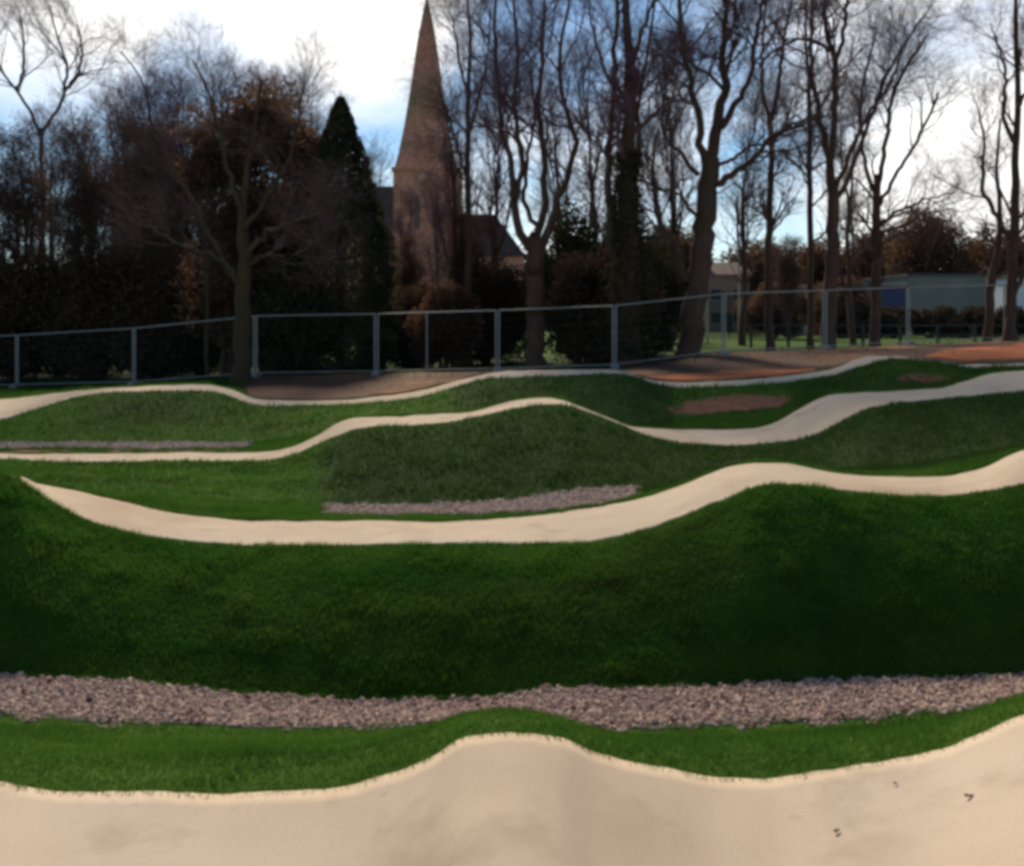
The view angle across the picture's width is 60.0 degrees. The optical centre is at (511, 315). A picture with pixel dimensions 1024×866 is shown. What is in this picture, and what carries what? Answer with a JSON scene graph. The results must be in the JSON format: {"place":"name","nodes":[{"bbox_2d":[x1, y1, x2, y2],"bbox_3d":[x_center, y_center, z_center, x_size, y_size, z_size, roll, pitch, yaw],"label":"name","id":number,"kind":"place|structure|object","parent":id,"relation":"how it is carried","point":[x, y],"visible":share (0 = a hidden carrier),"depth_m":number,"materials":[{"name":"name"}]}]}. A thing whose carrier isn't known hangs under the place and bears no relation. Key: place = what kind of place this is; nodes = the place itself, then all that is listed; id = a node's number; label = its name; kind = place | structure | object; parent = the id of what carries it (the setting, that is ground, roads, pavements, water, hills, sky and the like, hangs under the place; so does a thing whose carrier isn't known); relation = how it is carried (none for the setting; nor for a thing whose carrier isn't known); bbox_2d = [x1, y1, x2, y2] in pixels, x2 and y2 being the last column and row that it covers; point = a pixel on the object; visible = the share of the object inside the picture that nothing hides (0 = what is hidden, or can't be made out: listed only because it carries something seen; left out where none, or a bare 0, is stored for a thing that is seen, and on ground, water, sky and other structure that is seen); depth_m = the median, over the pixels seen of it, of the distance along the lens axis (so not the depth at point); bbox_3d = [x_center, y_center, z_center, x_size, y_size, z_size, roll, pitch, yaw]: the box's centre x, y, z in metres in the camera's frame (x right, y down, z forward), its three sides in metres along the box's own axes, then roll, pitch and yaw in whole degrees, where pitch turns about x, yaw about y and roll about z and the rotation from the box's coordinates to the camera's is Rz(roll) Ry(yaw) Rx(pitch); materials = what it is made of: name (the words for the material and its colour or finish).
{"place":"outdoors","nodes":[
{"label":"outdoors","id":0,"kind":"place"},
{"bbox_2d":[0,336,1019,398],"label":"grass","id":1,"kind":"structure","parent":0,"point":[32,391],"depth_m":25.51,"materials":[{"name":"green plant"}]},
{"bbox_2d":[0,329,1023,793],"bbox_3d":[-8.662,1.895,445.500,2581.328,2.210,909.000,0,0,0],"label":"ground","id":2,"kind":"structure","parent":0,"point":[608,399],"depth_m":6.65,"materials":[{"name":"green plant"}]},
{"bbox_2d":[0,115,67,282],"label":"brown leaved tree","id":3,"kind":"object","parent":2,"relation":"on","point":[17,216],"visible":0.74,"depth_m":37.62,"materials":[{"name":"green plant"}]},
{"bbox_2d":[0,243,74,380],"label":"shrub","id":4,"kind":"object","parent":2,"relation":"on","point":[15,319],"visible":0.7,"depth_m":35.10,"materials":[{"name":"green plant"}]},
{"bbox_2d":[1,250,80,376],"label":"shrub","id":5,"kind":"object","parent":2,"relation":"on","point":[56,372],"visible":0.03,"depth_m":36.51,"materials":[{"name":"green plant"}]},
{"bbox_2d":[10,94,99,262],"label":"bare tree","id":6,"kind":"object","parent":2,"relation":"on","point":[38,119],"visible":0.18,"depth_m":47.74,"materials":[{"name":"brown plant"}]},
{"bbox_2d":[0,0,134,359],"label":"bare tree","id":7,"kind":"object","parent":2,"relation":"on","point":[72,81],"visible":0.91,"depth_m":42.45,"materials":[{"name":"brown plant"}]},
{"bbox_2d":[17,328,133,384],"bbox_3d":[-15.713,1.548,31.750,5.916,2.258,0.049,0,0,25],"label":"wire fence","id":8,"kind":"object","parent":2,"relation":"on","point":[74,361],"visible":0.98,"depth_m":31.63,"materials":[{"name":"metal"}]},
{"bbox_2d":[27,108,127,377],"bbox_3d":[-17.514,-2.815,36.629,4.333,10.976,4.047,0,0,-19],"label":"brown leaved tree","id":9,"kind":"object","parent":2,"relation":"on","point":[89,196],"visible":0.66,"depth_m":36.08,"materials":[{"name":"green plant"}]},
{"bbox_2d":[30,73,131,257],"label":"bare tree","id":10,"kind":"object","parent":2,"relation":"on","point":[84,115],"visible":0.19,"depth_m":39.72,"materials":[{"name":"brown plant"}]},
{"bbox_2d":[20,243,149,379],"bbox_3d":[-16.622,-0.136,36.004,5.116,5.800,5.384,0,0,37],"label":"shrub","id":11,"kind":"object","parent":2,"relation":"on","point":[81,317],"visible":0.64,"depth_m":34.56,"materials":[{"name":"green plant"}]},
{"bbox_2d":[71,75,139,246],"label":"bare tree","id":12,"kind":"object","parent":2,"relation":"on","point":[109,110],"visible":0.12,"depth_m":49.17,"materials":[{"name":"brown plant"}]},
{"bbox_2d":[83,109,159,255],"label":"brown leaved tree","id":13,"kind":"object","parent":2,"relation":"on","point":[116,153],"visible":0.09,"depth_m":41.40,"materials":[{"name":"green plant"}]},
{"bbox_2d":[87,58,193,376],"bbox_3d":[-15.346,-4.031,37.289,4.892,13.361,4.604,0,0,-25],"label":"bare tree","id":14,"kind":"object","parent":2,"relation":"on","point":[126,87],"visible":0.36,"depth_m":36.55,"materials":[{"name":"brown plant"}]},
{"bbox_2d":[81,250,220,379],"bbox_3d":[-14.182,0.021,35.510,5.116,5.371,5.384,0,0,-43],"label":"shrub","id":15,"kind":"object","parent":2,"relation":"on","point":[149,316],"visible":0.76,"depth_m":34.31,"materials":[{"name":"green plant"}]},
{"bbox_2d":[98,107,204,312],"bbox_3d":[-14.477,-2.854,35.783,4.047,10.976,4.333,0,0,-23],"label":"brown leaved tree","id":16,"kind":"object","parent":2,"relation":"on","point":[154,252],"visible":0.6,"depth_m":35.47,"materials":[{"name":"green plant"}]},
{"bbox_2d":[113,62,203,156],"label":"bare tree","id":17,"kind":"object","parent":2,"relation":"on","point":[157,83],"visible":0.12,"depth_m":44.93,"materials":[{"name":"brown plant"}]},
{"bbox_2d":[123,109,204,369],"bbox_3d":[-15.428,-3.317,39.822,4.710,11.930,4.399,0,0,-28],"label":"brown leaved tree","id":18,"kind":"object","parent":2,"relation":"on","point":[182,150],"visible":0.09,"depth_m":39.70,"materials":[{"name":"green plant"}]},
{"bbox_2d":[147,56,216,242],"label":"bare tree","id":19,"kind":"object","parent":2,"relation":"on","point":[182,93],"visible":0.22,"depth_m":41.35,"materials":[{"name":"brown plant"}]},
{"bbox_2d":[155,235,220,375],"bbox_3d":[-12.956,-0.360,37.216,5.099,6.133,4.711,0,0,18],"label":"shrub","id":20,"kind":"object","parent":2,"relation":"on","point":[212,368],"visible":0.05,"depth_m":36.60,"materials":[{"name":"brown plant"}]},
{"bbox_2d":[134,316,254,381],"bbox_3d":[-10.645,1.189,29.550,5.036,2.387,0.049,0,0,22],"label":"wire fence","id":21,"kind":"object","parent":2,"relation":"on","point":[191,346],"visible":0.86,"depth_m":29.47,"materials":[{"name":"metal"}]},
{"bbox_2d":[179,164,231,378],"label":"bare tree","id":22,"kind":"object","parent":2,"relation":"on","point":[206,266],"visible":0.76,"depth_m":29.45,"materials":[{"name":"brown plant"}]},
{"bbox_2d":[155,38,268,241],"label":"bare tree","id":23,"kind":"object","parent":2,"relation":"on","point":[227,77],"visible":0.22,"depth_m":46.70,"materials":[{"name":"brown plant"}]},
{"bbox_2d":[168,98,288,377],"bbox_3d":[-10.470,-2.825,33.043,4.402,10.536,4.475,0,0,-23],"label":"brown leaved tree","id":24,"kind":"object","parent":2,"relation":"on","point":[222,212],"visible":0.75,"depth_m":32.26,"materials":[{"name":"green plant"}]},
{"bbox_2d":[67,2,407,383],"bbox_3d":[-8.190,-3.821,26.133,10.286,11.892,4.730,0,0,6],"label":"bare tree","id":25,"kind":"object","parent":2,"relation":"on","point":[243,360],"visible":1,"depth_m":25.93,"materials":[{"name":"brown plant"}]},
{"bbox_2d":[195,244,326,374],"bbox_3d":[-10.058,-0.444,36.001,5.384,6.230,5.116,0,0,-22],"label":"shrub","id":26,"kind":"object","parent":2,"relation":"on","point":[265,343],"visible":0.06,"depth_m":35.11,"materials":[{"name":"green plant"}]},
{"bbox_2d":[215,75,333,374],"bbox_3d":[-9.342,-3.337,35.056,4.920,11.776,5.002,0,0,42],"label":"brown leaved tree","id":27,"kind":"object","parent":2,"relation":"on","point":[303,137],"visible":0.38,"depth_m":33.96,"materials":[{"name":"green plant"}]},
{"bbox_2d":[225,256,349,374],"bbox_3d":[-8.292,0.077,32.914,4.514,4.543,4.887,0,0,-17],"label":"shrub","id":28,"kind":"object","parent":2,"relation":"on","point":[290,333],"visible":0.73,"depth_m":31.98,"materials":[{"name":"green plant"}]},
{"bbox_2d":[281,96,402,373],"bbox_3d":[-6.566,-3.052,34.115,4.510,10.783,4.730,0,0,40],"label":"conifer","id":29,"kind":"object","parent":2,"relation":"on","point":[376,295],"visible":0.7,"depth_m":32.97,"materials":[{"name":"green plant"}]},
{"bbox_2d":[345,127,408,279],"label":"bare tree","id":30,"kind":"object","parent":2,"relation":"on","point":[381,172],"visible":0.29,"depth_m":50.36,"materials":[{"name":"brown plant"}]},
{"bbox_2d":[346,291,413,368],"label":"shrub","id":31,"kind":"object","parent":2,"relation":"on","point":[389,322],"visible":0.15,"depth_m":35.81,"materials":[{"name":"brown plant"}]},
{"bbox_2d":[387,184,426,293],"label":"bare tree","id":32,"kind":"object","parent":2,"relation":"on","point":[409,201],"visible":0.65,"depth_m":61.91,"materials":[{"name":"brown plant"}]},
{"bbox_2d":[389,231,431,296],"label":"brown leaved tree","id":33,"kind":"object","parent":2,"relation":"on","point":[409,270],"visible":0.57,"depth_m":43.77,"materials":[{"name":"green plant"}]},
{"bbox_2d":[324,0,525,302],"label":"church","id":34,"kind":"structure","parent":2,"relation":"on","point":[405,177],"depth_m":116.80,"materials":[{"name":"stone"}]},
{"bbox_2d":[387,278,463,369],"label":"shrub","id":35,"kind":"object","parent":2,"relation":"on","point":[412,299],"visible":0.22,"depth_m":36.99,"materials":[{"name":"green plant"}]},
{"bbox_2d":[412,164,461,286],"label":"bare tree","id":36,"kind":"object","parent":2,"relation":"on","point":[440,257],"visible":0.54,"depth_m":57.74,"materials":[{"name":"brown plant"}]},
{"bbox_2d":[395,79,491,356],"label":"bare tree","id":37,"kind":"object","parent":2,"relation":"on","point":[457,168],"visible":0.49,"depth_m":41.99,"materials":[{"name":"brown plant"}]},
{"bbox_2d":[403,279,484,370],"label":"shrub","id":38,"kind":"object","parent":2,"relation":"on","point":[447,297],"visible":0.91,"depth_m":34.38,"materials":[{"name":"brown plant"}]},
{"bbox_2d":[387,0,534,368],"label":"bare tree","id":39,"kind":"object","parent":2,"relation":"on","point":[469,205],"visible":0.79,"depth_m":35.83,"materials":[{"name":"brown plant"}]},
{"bbox_2d":[438,202,494,291],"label":"brown leaved tree","id":40,"kind":"object","parent":2,"relation":"on","point":[460,251],"visible":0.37,"depth_m":40.79,"materials":[{"name":"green plant"}]},
{"bbox_2d":[321,484,639,515],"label":"gravel","id":41,"kind":"structure","parent":2,"relation":"on","point":[555,498],"depth_m":9.29,"materials":[{"name":"grey gravel"}]},
{"bbox_2d":[447,254,526,363],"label":"shrub","id":42,"kind":"object","parent":2,"relation":"on","point":[493,287],"visible":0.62,"depth_m":38.73,"materials":[{"name":"green plant"}]},
{"bbox_2d":[457,47,565,269],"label":"bare tree","id":43,"kind":"object","parent":2,"relation":"on","point":[493,228],"visible":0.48,"depth_m":43.52,"materials":[{"name":"brown plant"}]},
{"bbox_2d":[0,671,1023,732],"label":"gravel","id":44,"kind":"structure","parent":2,"relation":"on","point":[956,691],"depth_m":5.51,"materials":[{"name":"grey gravel"}]},
{"bbox_2d":[0,389,1023,521],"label":"grass","id":45,"kind":"structure","parent":2,"relation":"on","point":[243,509],"depth_m":10.48,"materials":[{"name":"green plant"}]},
{"bbox_2d":[0,691,1023,798],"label":"grass","id":46,"kind":"structure","parent":2,"relation":"on","point":[902,729],"depth_m":3.91,"materials":[{"name":"green plant"}]},
{"bbox_2d":[0,357,1023,453],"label":"grass","id":47,"kind":"structure","parent":2,"relation":"on","point":[264,445],"depth_m":16.44,"materials":[{"name":"green plant"}]},
{"bbox_2d":[414,0,612,369],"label":"bare tree","id":48,"kind":"object","parent":2,"relation":"on","point":[535,242],"visible":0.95,"depth_m":31.03,"materials":[{"name":"brown plant"}]},
{"bbox_2d":[511,42,596,352],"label":"bare tree","id":49,"kind":"object","parent":2,"relation":"on","point":[556,185],"visible":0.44,"depth_m":45.44,"materials":[{"name":"brown plant"}]},
{"bbox_2d":[518,197,609,362],"bbox_3d":[2.729,-1.398,36.178,4.674,7.041,4.318,0,0,35],"label":"shrub","id":50,"kind":"object","parent":2,"relation":"on","point":[565,239],"visible":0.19,"depth_m":35.37,"materials":[{"name":"green plant"}]},
{"bbox_2d":[550,11,637,241],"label":"bare tree","id":51,"kind":"object","parent":2,"relation":"on","point":[595,214],"visible":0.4,"depth_m":39.63,"materials":[{"name":"brown plant"}]},
{"bbox_2d":[543,238,667,364],"bbox_3d":[3.081,-0.414,31.991,4.263,4.726,4.487,0,0,-34],"label":"shrub","id":52,"kind":"object","parent":2,"relation":"on","point":[578,285],"visible":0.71,"depth_m":31.13,"materials":[{"name":"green plant"}]},
{"bbox_2d":[608,231,688,355],"bbox_3d":[5.465,-0.786,34.843,4.037,5.224,3.729,0,0,-19],"label":"shrub","id":53,"kind":"object","parent":2,"relation":"on","point":[675,288],"visible":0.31,"depth_m":34.27,"materials":[{"name":"green plant"}]},
{"bbox_2d":[609,12,722,351],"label":"bare tree","id":54,"kind":"object","parent":2,"relation":"on","point":[673,220],"visible":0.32,"depth_m":40.97,"materials":[{"name":"brown plant"}]},
{"bbox_2d":[643,219,716,323],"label":"tree","id":55,"kind":"object","parent":2,"relation":"on","point":[683,237],"visible":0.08,"depth_m":127.20,"materials":[{"name":"brown plant"}]},
{"bbox_2d":[678,291,763,338],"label":"sports fence","id":56,"kind":"object","parent":2,"relation":"on","point":[712,315],"visible":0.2,"depth_m":66.03,"materials":[{"name":"green metal"}]},
{"bbox_2d":[703,262,752,331],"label":"brick house","id":57,"kind":"structure","parent":2,"relation":"on","point":[719,284],"depth_m":98.00,"materials":[{"name":"tile"}]},
{"bbox_2d":[668,394,790,414],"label":"red soil","id":58,"kind":"structure","parent":2,"relation":"on","point":[767,402],"depth_m":16.46,"materials":[{"name":"brown gravel"}]},
{"bbox_2d":[709,77,784,345],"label":"bare tree","id":59,"kind":"object","parent":2,"relation":"on","point":[742,235],"visible":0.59,"depth_m":48.06,"materials":[{"name":"brown plant"}]},
{"bbox_2d":[715,234,805,329],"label":"tree","id":60,"kind":"object","parent":2,"relation":"on","point":[757,277],"visible":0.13,"depth_m":121.71,"materials":[{"name":"brown plant"}]},
{"bbox_2d":[730,280,817,338],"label":"shrub","id":61,"kind":"object","parent":2,"relation":"on","point":[757,305],"visible":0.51,"depth_m":62.80,"materials":[{"name":"green plant"}]},
{"bbox_2d":[764,232,806,339],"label":"brown leaved tree","id":62,"kind":"object","parent":2,"relation":"on","point":[787,267],"visible":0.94,"depth_m":59.82,"materials":[{"name":"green plant"}]},
{"bbox_2d":[726,0,873,350],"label":"bare tree","id":63,"kind":"object","parent":2,"relation":"on","point":[766,213],"visible":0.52,"depth_m":33.92,"materials":[{"name":"brown plant"}]},
{"bbox_2d":[768,0,876,349],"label":"bare tree","id":64,"kind":"object","parent":2,"relation":"on","point":[811,240],"visible":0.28,"depth_m":36.91,"materials":[{"name":"brown plant"}]},
{"bbox_2d":[786,232,871,284],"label":"tree","id":65,"kind":"object","parent":2,"relation":"on","point":[819,269],"visible":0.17,"depth_m":124.50,"materials":[{"name":"brown plant"}]},
{"bbox_2d":[799,275,871,337],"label":"shrub","id":66,"kind":"object","parent":2,"relation":"on","point":[864,302],"visible":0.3,"depth_m":66.73,"materials":[{"name":"green plant"}]},
{"bbox_2d":[686,0,1007,348],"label":"bare tree","id":67,"kind":"object","parent":2,"relation":"on","point":[831,277],"visible":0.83,"depth_m":30.99,"materials":[{"name":"brown plant"}]},
{"bbox_2d":[813,73,904,345],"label":"bare tree","id":68,"kind":"object","parent":2,"relation":"on","point":[849,263],"visible":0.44,"depth_m":44.92,"materials":[{"name":"brown plant"}]},
{"bbox_2d":[836,306,898,337],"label":"hedge bush","id":69,"kind":"object","parent":2,"relation":"on","point":[858,312],"visible":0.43,"depth_m":65.23,"materials":[{"name":"green plant"}]},
{"bbox_2d":[840,222,902,283],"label":"tree","id":70,"kind":"object","parent":2,"relation":"on","point":[866,254],"visible":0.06,"depth_m":127.58,"materials":[{"name":"brown plant"}]},
{"bbox_2d":[853,285,908,333],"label":"shed","id":71,"kind":"structure","parent":2,"relation":"on","point":[896,297],"depth_m":78.00,"materials":[{"name":"metal"}]},
{"bbox_2d":[749,324,1023,347],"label":"park railing","id":72,"kind":"object","parent":2,"relation":"on","point":[900,335],"visible":0.54,"depth_m":43.97,"materials":[{"name":"grey metal"}]},
{"bbox_2d":[862,305,933,337],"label":"hedge bush","id":73,"kind":"object","parent":2,"relation":"on","point":[895,320],"visible":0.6,"depth_m":64.76,"materials":[{"name":"green plant"}]},
{"bbox_2d":[819,0,1007,346],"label":"bare tree","id":74,"kind":"object","parent":2,"relation":"on","point":[877,222],"visible":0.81,"depth_m":32.32,"materials":[{"name":"brown plant"}]},
{"bbox_2d":[863,274,987,332],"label":"hall","id":75,"kind":"structure","parent":2,"relation":"on","point":[971,295],"depth_m":92.00,"materials":[{"name":"metal"}]},
{"bbox_2d":[871,197,980,275],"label":"tree","id":76,"kind":"object","parent":2,"relation":"on","point":[948,260],"visible":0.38,"depth_m":117.04,"materials":[{"name":"brown plant"}]},
{"bbox_2d":[907,305,964,337],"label":"hedge bush","id":77,"kind":"object","parent":2,"relation":"on","point":[945,313],"visible":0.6,"depth_m":65.06,"materials":[{"name":"green plant"}]},
{"bbox_2d":[900,0,1023,340],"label":"bare tree","id":78,"kind":"object","parent":2,"relation":"on","point":[1012,235],"visible":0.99,"depth_m":30.71,"materials":[{"name":"brown plant"}]},
{"bbox_2d":[931,305,1002,337],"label":"hedge bush","id":79,"kind":"object","parent":2,"relation":"on","point":[972,312],"visible":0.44,"depth_m":65.02,"materials":[{"name":"green plant"}]},
{"bbox_2d":[954,117,1023,341],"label":"bare tree","id":80,"kind":"object","parent":2,"relation":"on","point":[993,276],"visible":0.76,"depth_m":32.05,"materials":[{"name":"brown plant"}]},
{"bbox_2d":[955,222,1023,284],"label":"tree","id":81,"kind":"object","parent":2,"relation":"on","point":[979,251],"visible":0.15,"depth_m":119.73,"materials":[{"name":"brown plant"}]},
{"bbox_2d":[984,274,1023,315],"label":"white cabin","id":82,"kind":"object","parent":2,"relation":"on","point":[998,294],"visible":0.12,"depth_m":71.61,"materials":[{"name":"paint"}]},
{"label":"gravel bed","id":83,"kind":"structure","parent":2,"relation":"on","visible":0},
{"bbox_2d":[0,440,253,449],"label":"gravel","id":84,"kind":"structure","parent":83,"relation":"on","point":[142,445],"depth_m":14.19,"materials":[{"name":"grey gravel"}]},
{"bbox_2d":[0,715,1023,865],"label":"track path","id":85,"kind":"structure","parent":0,"point":[510,799],"depth_m":3.25,"materials":[{"name":"beige concrete"}]},
{"bbox_2d":[0,371,1023,461],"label":"track path","id":86,"kind":"structure","parent":0,"point":[818,415],"depth_m":12.72,"materials":[{"name":"beige concrete"}]},
{"bbox_2d":[0,356,1023,419],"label":"track path","id":87,"kind":"structure","parent":0,"point":[9,408],"depth_m":18.86,"materials":[{"name":"beige concrete"}]},
{"bbox_2d":[0,0,1023,268],"label":"sky","id":88,"kind":"structure","parent":0,"point":[376,29],"materials":[{"name":"white"}]},
{"bbox_2d":[15,451,1023,546],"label":"track path","id":89,"kind":"structure","parent":0,"point":[601,523],"depth_m":7.75,"materials":[{"name":"beige concrete"}]},
{"bbox_2d":[232,340,1023,399],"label":"soil bank","id":90,"kind":"structure","parent":0,"point":[798,359],"depth_m":24.98,"materials":[{"name":"brown soil"}]},
{"bbox_2d":[256,313,375,372],"bbox_3d":[-6.316,0.942,28.500,3.894,2.037,0.049,0,0,3],"label":"wire fence","id":91,"kind":"object","parent":90,"relation":"on","point":[330,331],"visible":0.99,"depth_m":28.50,"materials":[{"name":"metal"}]},
{"bbox_2d":[377,310,496,372],"bbox_3d":[-2.402,0.854,28.200,3.858,2.076,0.049,0,0,6],"label":"wire fence","id":92,"kind":"object","parent":90,"relation":"on","point":[438,312],"visible":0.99,"depth_m":28.21,"materials":[{"name":"metal"}]},
{"bbox_2d":[498,305,613,368],"bbox_3d":[1.365,0.728,27.800,3.617,2.112,0.053,0,0,6],"label":"wire fence","id":93,"kind":"object","parent":90,"relation":"on","point":[533,309],"visible":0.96,"depth_m":27.78,"materials":[{"name":"metal"}]},
{"bbox_2d":[505,0,727,366],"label":"bare tree","id":94,"kind":"object","parent":90,"relation":"on","point":[627,254],"visible":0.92,"depth_m":28.63,"materials":[{"name":"brown plant"}]},
{"bbox_2d":[615,293,722,363],"bbox_3d":[5.007,0.458,28.100,3.723,2.354,0.052,0,0,-15],"label":"wire fence","id":95,"kind":"object","parent":90,"relation":"on","point":[721,294],"visible":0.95,"depth_m":28.07,"materials":[{"name":"metal"}]},
{"bbox_2d":[636,369,814,381],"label":"orange soil","id":96,"kind":"structure","parent":90,"relation":"on","point":[719,375],"depth_m":20.79,"materials":[{"name":"orange soil"}]},
{"bbox_2d":[574,0,904,358],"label":"bare tree","id":97,"kind":"object","parent":90,"relation":"on","point":[695,280],"visible":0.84,"depth_m":29.45,"materials":[{"name":"brown plant"}]},
{"bbox_2d":[724,290,824,350],"bbox_3d":[8.570,0.197,28.900,3.488,2.095,0.049,0,0,-10],"label":"wire fence","id":98,"kind":"object","parent":90,"relation":"on","point":[725,318],"visible":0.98,"depth_m":28.93,"materials":[{"name":"metal"}]},
{"bbox_2d":[826,287,906,345],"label":"wire fence","id":99,"kind":"object","parent":90,"relation":"on","point":[889,288],"visible":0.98,"depth_m":29.65,"materials":[{"name":"metal"}]},
{"bbox_2d":[908,284,1004,341],"bbox_3d":[15.321,-0.052,30.500,3.925,2.083,0.049,0,0,-15],"label":"wire fence","id":100,"kind":"object","parent":90,"relation":"on","point":[963,286],"visible":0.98,"depth_m":30.43,"materials":[{"name":"metal"}]},
{"bbox_2d":[926,344,1023,360],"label":"orange soil","id":101,"kind":"structure","parent":90,"relation":"on","point":[992,353],"depth_m":22.46,"materials":[{"name":"orange soil"}]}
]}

